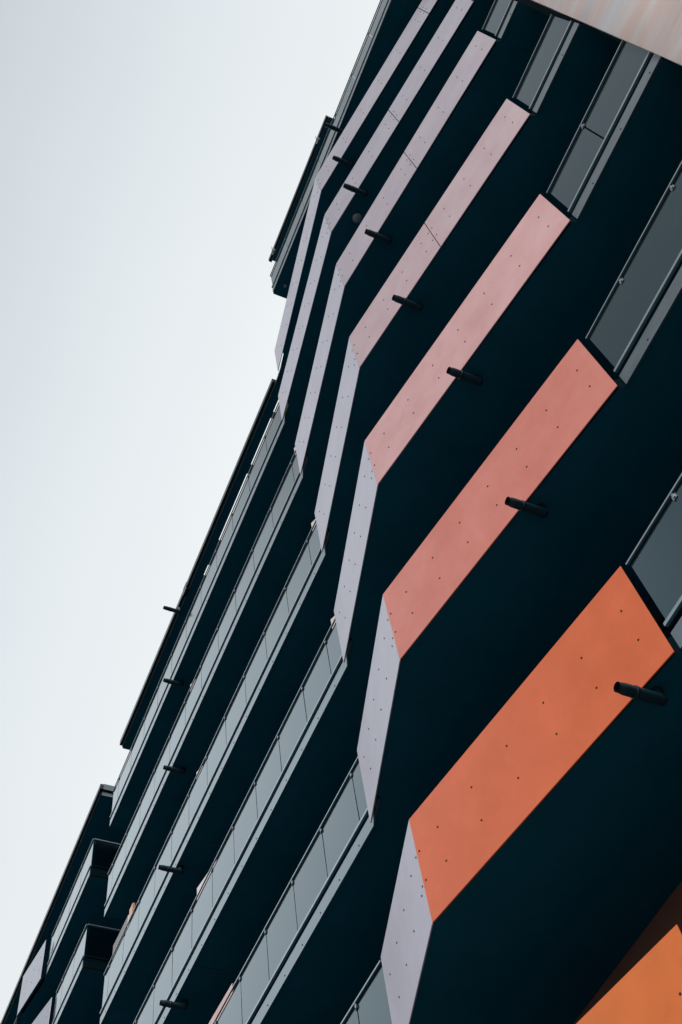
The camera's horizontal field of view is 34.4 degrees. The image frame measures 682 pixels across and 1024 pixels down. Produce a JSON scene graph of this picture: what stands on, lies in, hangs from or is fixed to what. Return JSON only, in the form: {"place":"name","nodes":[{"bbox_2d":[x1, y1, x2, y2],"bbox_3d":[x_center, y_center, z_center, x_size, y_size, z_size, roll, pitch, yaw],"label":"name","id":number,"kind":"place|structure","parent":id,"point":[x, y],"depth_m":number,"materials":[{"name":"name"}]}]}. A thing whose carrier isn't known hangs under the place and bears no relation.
{"place":"outdoors","nodes":[
{"label":"outdoors","id":0,"kind":"place"},
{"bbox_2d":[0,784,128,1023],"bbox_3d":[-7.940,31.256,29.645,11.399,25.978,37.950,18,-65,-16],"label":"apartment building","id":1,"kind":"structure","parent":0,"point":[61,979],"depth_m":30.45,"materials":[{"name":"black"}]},
{"bbox_2d":[0,0,381,1022],"label":"sky","id":2,"kind":"structure","parent":0,"point":[154,154],"materials":[{"name":"white"}]},
{"bbox_2d":[100,0,681,1023],"bbox_3d":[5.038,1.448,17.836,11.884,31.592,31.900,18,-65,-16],"label":"apartment building","id":3,"kind":"structure","parent":0,"point":[400,740],"depth_m":14.08,"materials":[{"name":"black"}]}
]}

